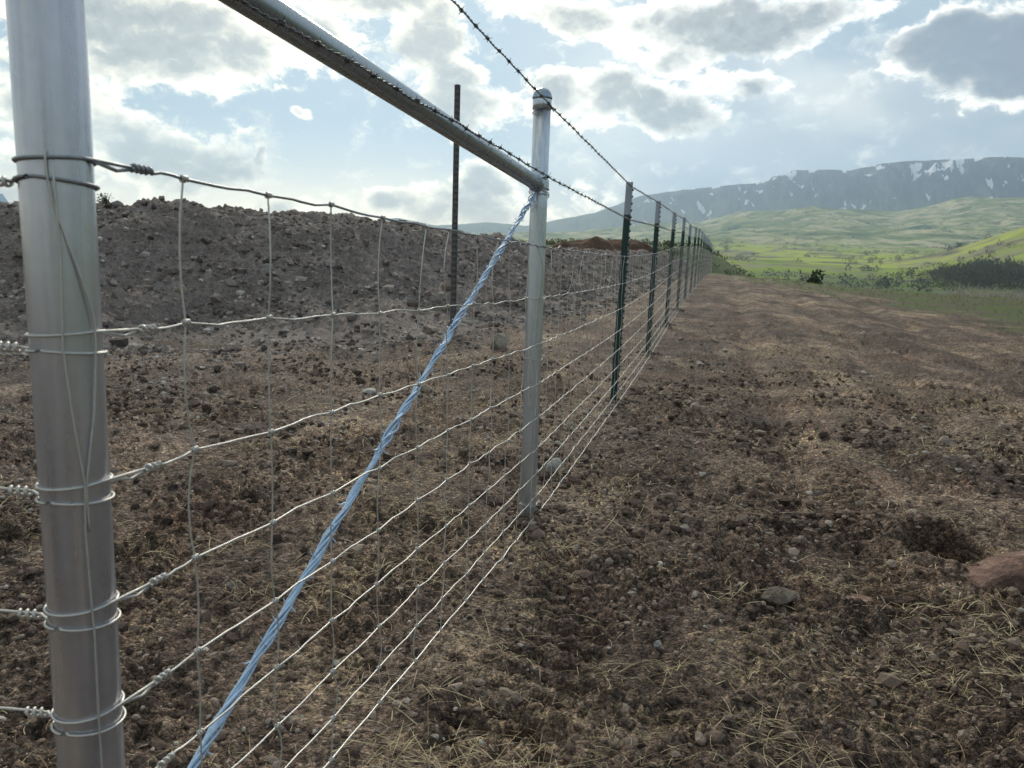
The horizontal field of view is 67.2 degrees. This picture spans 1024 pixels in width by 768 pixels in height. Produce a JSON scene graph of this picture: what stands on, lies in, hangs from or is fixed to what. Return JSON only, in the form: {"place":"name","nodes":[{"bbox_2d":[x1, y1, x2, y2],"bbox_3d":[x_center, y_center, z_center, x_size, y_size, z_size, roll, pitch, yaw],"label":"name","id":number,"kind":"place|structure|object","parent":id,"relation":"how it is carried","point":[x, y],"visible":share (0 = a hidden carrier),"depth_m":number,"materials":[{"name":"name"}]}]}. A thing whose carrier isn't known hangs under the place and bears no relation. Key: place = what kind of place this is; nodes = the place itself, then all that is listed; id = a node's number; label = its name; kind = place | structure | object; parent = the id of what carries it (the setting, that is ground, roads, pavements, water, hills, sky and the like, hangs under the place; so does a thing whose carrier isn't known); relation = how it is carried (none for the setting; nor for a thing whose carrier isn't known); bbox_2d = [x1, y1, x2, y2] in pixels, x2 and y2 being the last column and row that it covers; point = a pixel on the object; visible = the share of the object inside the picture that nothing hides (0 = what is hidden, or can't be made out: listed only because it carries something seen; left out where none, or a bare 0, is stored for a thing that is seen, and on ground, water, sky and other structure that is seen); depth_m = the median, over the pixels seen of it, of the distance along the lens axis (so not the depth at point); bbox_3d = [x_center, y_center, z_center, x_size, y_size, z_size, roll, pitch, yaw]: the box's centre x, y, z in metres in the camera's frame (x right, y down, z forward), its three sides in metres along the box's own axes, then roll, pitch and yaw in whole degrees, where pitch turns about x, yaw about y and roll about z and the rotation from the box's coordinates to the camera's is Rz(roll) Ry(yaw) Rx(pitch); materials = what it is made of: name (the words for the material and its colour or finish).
{"place":"outdoors","nodes":[
{"label":"outdoors","id":0,"kind":"place"},
{"bbox_2d":[0,272,1023,767],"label":"ground","id":1,"kind":"structure","parent":0,"point":[740,306],"depth_m":3.22,"materials":[{"name":"soil"}]},
{"bbox_2d":[5,0,125,767],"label":"pipe post","id":2,"kind":"object","parent":1,"relation":"on","point":[49,68],"visible":0.93,"depth_m":0.99,"materials":[{"name":"silver metal"}]},
{"bbox_2d":[0,150,126,767],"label":"wire","id":3,"kind":"object","parent":2,"relation":"attached to","point":[8,346],"visible":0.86,"depth_m":1.01,"materials":[{"name":"silver metal"}]},
{"bbox_2d":[11,155,711,767],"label":"woven wire fence","id":4,"kind":"object","parent":2,"relation":"attached to","point":[185,321],"visible":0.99,"depth_m":1.72,"materials":[{"name":"silver metal"}]},
{"bbox_2d":[218,0,543,191],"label":"brace rail","id":5,"kind":"object","parent":2,"relation":"attached to","point":[467,140],"visible":0.94,"depth_m":1.72,"materials":[{"name":"grey metal"}]},
{"bbox_2d":[137,408,163,413],"bbox_3d":[-2.695,0.205,5.734,0.196,0.055,0.081,0,9,-11],"label":"stone","id":6,"kind":"object","parent":1,"relation":"on","point":[153,410],"visible":0.76,"depth_m":5.71,"materials":[{"name":"stone"}]},
{"bbox_2d":[0,197,697,356],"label":"dirt bank","id":7,"kind":"structure","parent":1,"relation":"on","point":[167,231],"depth_m":12.05,"materials":[{"name":"soil"}]},
{"bbox_2d":[97,193,113,204],"bbox_3d":[-6.701,-2.928,12.670,0.200,0.439,0.264,9,11,37],"label":"shrub","id":8,"kind":"object","parent":7,"relation":"on","point":[102,198],"visible":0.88,"depth_m":12.64,"materials":[{"name":"green plant"}]},
{"bbox_2d":[174,285,186,294],"bbox_3d":[-4.323,-1.230,10.060,0.168,0.136,0.126,0,9,-11],"label":"stone","id":9,"kind":"object","parent":7,"relation":"on","point":[178,290],"visible":0.83,"depth_m":10.02,"materials":[{"name":"grey stone"}]},
{"bbox_2d":[0,274,688,369],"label":"bank clods","id":10,"kind":"object","parent":7,"relation":"on","point":[216,351],"visible":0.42,"depth_m":9.34,"materials":[{"name":"brown soil"}]},
{"bbox_2d":[0,196,690,355],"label":"bank stones","id":11,"kind":"object","parent":7,"relation":"on","point":[118,292],"visible":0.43,"depth_m":11.99,"materials":[{"name":"stone"}]},
{"bbox_2d":[0,200,693,361],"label":"bank clods","id":12,"kind":"object","parent":7,"relation":"on","point":[120,342],"visible":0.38,"depth_m":12.21,"materials":[{"name":"brown soil"}]},
{"bbox_2d":[0,274,696,370],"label":"bank stones","id":13,"kind":"object","parent":7,"relation":"on","point":[263,348],"visible":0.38,"depth_m":9.46,"materials":[{"name":"stone"}]},
{"bbox_2d":[450,84,460,328],"bbox_3d":[-0.828,-2.320,11.178,0.084,3.850,0.076,2,9,0],"label":"steel bar","id":14,"kind":"object","parent":7,"relation":"on","point":[457,87],"visible":0.81,"depth_m":11.13,"materials":[{"name":"black metal"}]},
{"bbox_2d":[0,320,733,481],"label":"pebbles","id":15,"kind":"object","parent":1,"relation":"on","point":[116,469],"visible":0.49,"depth_m":6.64,"materials":[{"name":"stone"}]},
{"bbox_2d":[362,388,376,394],"bbox_3d":[-1.250,0.074,6.767,0.104,0.068,0.127,-4,11,-32],"label":"stone","id":16,"kind":"object","parent":1,"relation":"on","point":[371,391],"visible":0.84,"depth_m":6.74,"materials":[{"name":"white stone"}]},
{"bbox_2d":[423,325,437,334],"bbox_3d":[-1.033,-0.679,9.637,0.186,0.127,0.154,3,9,10],"label":"stone","id":17,"kind":"object","parent":1,"relation":"on","point":[429,329],"visible":1,"depth_m":9.59,"materials":[{"name":"beige stone"}]},
{"bbox_2d":[490,333,507,348],"bbox_3d":[-0.170,-0.511,9.775,0.222,0.269,0.197,7,10,29],"label":"stone","id":18,"kind":"object","parent":1,"relation":"on","point":[500,340],"visible":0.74,"depth_m":9.72,"materials":[{"name":"grey stone"}]},
{"bbox_2d":[0,319,1023,767],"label":"pebbles","id":19,"kind":"object","parent":1,"relation":"on","point":[274,761],"visible":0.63,"depth_m":3.38,"materials":[{"name":"grey stone"}]},
{"bbox_2d":[0,326,1023,767],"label":"straw","id":20,"kind":"object","parent":1,"relation":"on","point":[562,580],"visible":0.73,"depth_m":2.83,"materials":[{"name":"beige plant"}]},
{"bbox_2d":[0,353,1023,767],"bbox_3d":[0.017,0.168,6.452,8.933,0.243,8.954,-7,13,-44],"label":"soil clods","id":21,"kind":"object","parent":1,"relation":"on","point":[884,679],"visible":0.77,"depth_m":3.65,"materials":[{"name":"brown soil"}]},
{"bbox_2d":[519,88,553,514],"bbox_3d":[0.097,-0.064,3.432,0.095,2.393,0.085,2,9,0],"label":"pipe post","id":22,"kind":"object","parent":1,"relation":"on","point":[541,113],"visible":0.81,"depth_m":3.35,"materials":[{"name":"metal"}]},
{"bbox_2d":[187,187,549,767],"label":"brace wire","id":23,"kind":"object","parent":22,"relation":"attached to","point":[260,651],"visible":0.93,"depth_m":1.75,"materials":[{"name":"silver metal"}]},
{"bbox_2d":[232,0,712,262],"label":"barbed wire","id":24,"kind":"object","parent":22,"relation":"attached to","point":[317,43],"visible":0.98,"depth_m":1.79,"materials":[{"name":"grey metal"}]},
{"bbox_2d":[451,0,712,245],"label":"barbed wire","id":25,"kind":"object","parent":22,"relation":"attached to","point":[475,25],"visible":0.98,"depth_m":3.01,"materials":[{"name":"grey metal"}]},
{"bbox_2d":[546,457,562,472],"bbox_3d":[0.232,0.459,4.347,0.097,0.097,0.080,-3,10,-25],"label":"stone","id":26,"kind":"object","parent":1,"relation":"on","point":[556,462],"visible":0.88,"depth_m":4.32,"materials":[{"name":"grey stone"}]},
{"bbox_2d":[471,308,692,538],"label":"soil clods","id":27,"kind":"object","parent":1,"relation":"on","point":[531,527],"visible":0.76,"depth_m":3.53,"materials":[{"name":"brown soil"}]},
{"bbox_2d":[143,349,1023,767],"bbox_3d":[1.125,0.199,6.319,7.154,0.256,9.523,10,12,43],"label":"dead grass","id":28,"kind":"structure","parent":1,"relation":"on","point":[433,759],"depth_m":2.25,"materials":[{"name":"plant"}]},
{"bbox_2d":[550,236,657,252],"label":"dirt pile","id":29,"kind":"object","parent":1,"relation":"on","point":[597,242],"visible":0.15,"depth_m":44.15,"materials":[{"name":"orange soil"}]},
{"bbox_2d":[610,182,633,400],"bbox_3d":[0.907,-0.569,6.455,0.066,2.183,0.057,5,10,14],"label":"post","id":30,"kind":"object","parent":1,"relation":"on","point":[624,248],"visible":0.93,"depth_m":6.41,"materials":[{"name":"green metal"}]},
{"bbox_2d":[645,201,661,351],"bbox_3d":[1.703,-1.097,9.359,0.066,2.194,0.059,5,9,15],"label":"post","id":31,"kind":"object","parent":1,"relation":"on","point":[654,256],"visible":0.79,"depth_m":9.32,"materials":[{"name":"green metal"}]},
{"bbox_2d":[654,640,661,647],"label":"stone","id":32,"kind":"object","parent":1,"relation":"on","point":[657,644],"visible":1,"depth_m":2.40,"materials":[{"name":"grey stone"}]},
{"bbox_2d":[664,214,676,323],"bbox_3d":[2.508,-1.638,12.247,0.102,2.125,0.053,-1,9,-14],"label":"post","id":33,"kind":"object","parent":1,"relation":"on","point":[674,219],"visible":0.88,"depth_m":12.20,"materials":[{"name":"green metal"}]},
{"bbox_2d":[676,217,685,308],"bbox_3d":[3.304,-2.178,15.144,0.067,2.142,0.058,5,9,15],"label":"post","id":34,"kind":"object","parent":1,"relation":"on","point":[682,243],"visible":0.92,"depth_m":15.09,"materials":[{"name":"green metal"}]},
{"bbox_2d":[684,225,691,298],"bbox_3d":[4.100,-2.663,18.051,0.066,2.090,0.057,5,9,15],"label":"post","id":35,"kind":"object","parent":1,"relation":"on","point":[689,242],"visible":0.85,"depth_m":18.00,"materials":[{"name":"green metal"}]},
{"bbox_2d":[689,227,697,292],"bbox_3d":[4.909,-3.186,20.941,0.066,2.097,0.058,6,10,14],"label":"post","id":36,"kind":"object","parent":1,"relation":"on","point":[694,249],"visible":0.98,"depth_m":20.89,"materials":[{"name":"green metal"}]},
{"bbox_2d":[693,230,700,286],"bbox_3d":[5.705,-3.720,23.837,0.066,2.124,0.053,5,10,14],"label":"post","id":37,"kind":"object","parent":1,"relation":"on","point":[698,241],"visible":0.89,"depth_m":23.77,"materials":[{"name":"green metal"}]},
{"bbox_2d":[697,231,702,283],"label":"post","id":38,"kind":"object","parent":1,"relation":"on","point":[700,254],"visible":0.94,"depth_m":26.69,"materials":[{"name":"green metal"}]},
{"bbox_2d":[699,234,704,280],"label":"post","id":39,"kind":"object","parent":1,"relation":"on","point":[702,252],"visible":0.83,"depth_m":29.56,"materials":[{"name":"green metal"}]},
{"bbox_2d":[702,236,706,275],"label":"post","id":40,"kind":"object","parent":1,"relation":"on","point":[704,251],"visible":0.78,"depth_m":32.46,"materials":[{"name":"green metal"}]},
{"bbox_2d":[762,586,799,605],"bbox_3d":[0.975,0.768,2.795,0.097,0.076,0.153,9,12,39],"label":"stone","id":41,"kind":"object","parent":1,"relation":"on","point":[775,595],"visible":0.91,"depth_m":2.76,"materials":[{"name":"grey stone"}]},
{"bbox_2d":[807,269,824,284],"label":"shrub","id":42,"kind":"object","parent":1,"relation":"on","point":[812,279],"visible":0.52,"depth_m":59.89,"materials":[{"name":"green plant"}]},
{"bbox_2d":[847,594,871,600],"bbox_3d":[1.343,0.835,2.962,0.121,0.039,0.087,4,9,11],"label":"stone","id":43,"kind":"object","parent":1,"relation":"on","point":[863,597],"visible":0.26,"depth_m":2.97,"materials":[{"name":"stone"}]},
{"bbox_2d":[748,276,1023,338],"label":"grass","id":44,"kind":"structure","parent":1,"relation":"on","point":[797,282],"depth_m":23.42,"materials":[{"name":"green plant"}]},
{"bbox_2d":[930,282,1023,298],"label":"thicket","id":45,"kind":"object","parent":1,"relation":"on","point":[1013,296],"visible":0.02,"depth_m":101.09,"materials":[{"name":"green plant"}]},
{"bbox_2d":[964,551,1023,592],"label":"boulder","id":46,"kind":"object","parent":1,"relation":"on","point":[1002,571],"visible":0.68,"depth_m":2.91,"materials":[{"name":"red stone"}]},
{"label":"soil terrace","id":47,"kind":"object","parent":1,"relation":"on","visible":0},
{"bbox_2d":[0,194,7,201],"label":"parked van","id":48,"kind":"object","parent":47,"relation":"on","point":[3,198],"visible":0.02,"depth_m":32.42,"materials":[{"name":"glass"}]},
{"bbox_2d":[0,0,1023,225],"label":"sky","id":49,"kind":"structure","parent":0,"point":[675,95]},
{"bbox_2d":[546,245,747,276],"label":"scrub hill","id":50,"kind":"structure","parent":0,"point":[724,264],"depth_m":139.30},
{"bbox_2d":[517,238,753,276],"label":"scrub","id":51,"kind":"object","parent":50,"relation":"on","point":[553,242],"visible":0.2,"depth_m":142.96,"materials":[{"name":"green plant"}]},
{"bbox_2d":[386,157,1023,233],"bbox_3d":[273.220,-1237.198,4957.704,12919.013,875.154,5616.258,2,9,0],"label":"mountain","id":52,"kind":"structure","parent":0,"point":[899,186],"depth_m":5842.54,"materials":[{"name":"grey stone"}]},
{"bbox_2d":[476,197,1023,298],"bbox_3d":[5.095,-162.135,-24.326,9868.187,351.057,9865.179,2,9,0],"label":"valley","id":53,"kind":"structure","parent":0,"point":[939,217],"depth_m":2267.45,"materials":[{"name":"green plant"}]},
{"bbox_2d":[568,208,1023,291],"bbox_3d":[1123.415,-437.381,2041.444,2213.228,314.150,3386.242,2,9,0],"label":"distant trees","id":54,"kind":"object","parent":53,"relation":"on","point":[883,282],"visible":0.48,"depth_m":661.36,"materials":[{"name":"green plant"}]},
{"bbox_2d":[910,254,1023,290],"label":"wood","id":55,"kind":"object","parent":53,"relation":"on","point":[1012,271],"visible":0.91,"depth_m":449.68,"materials":[{"name":"green plant"}]}
]}

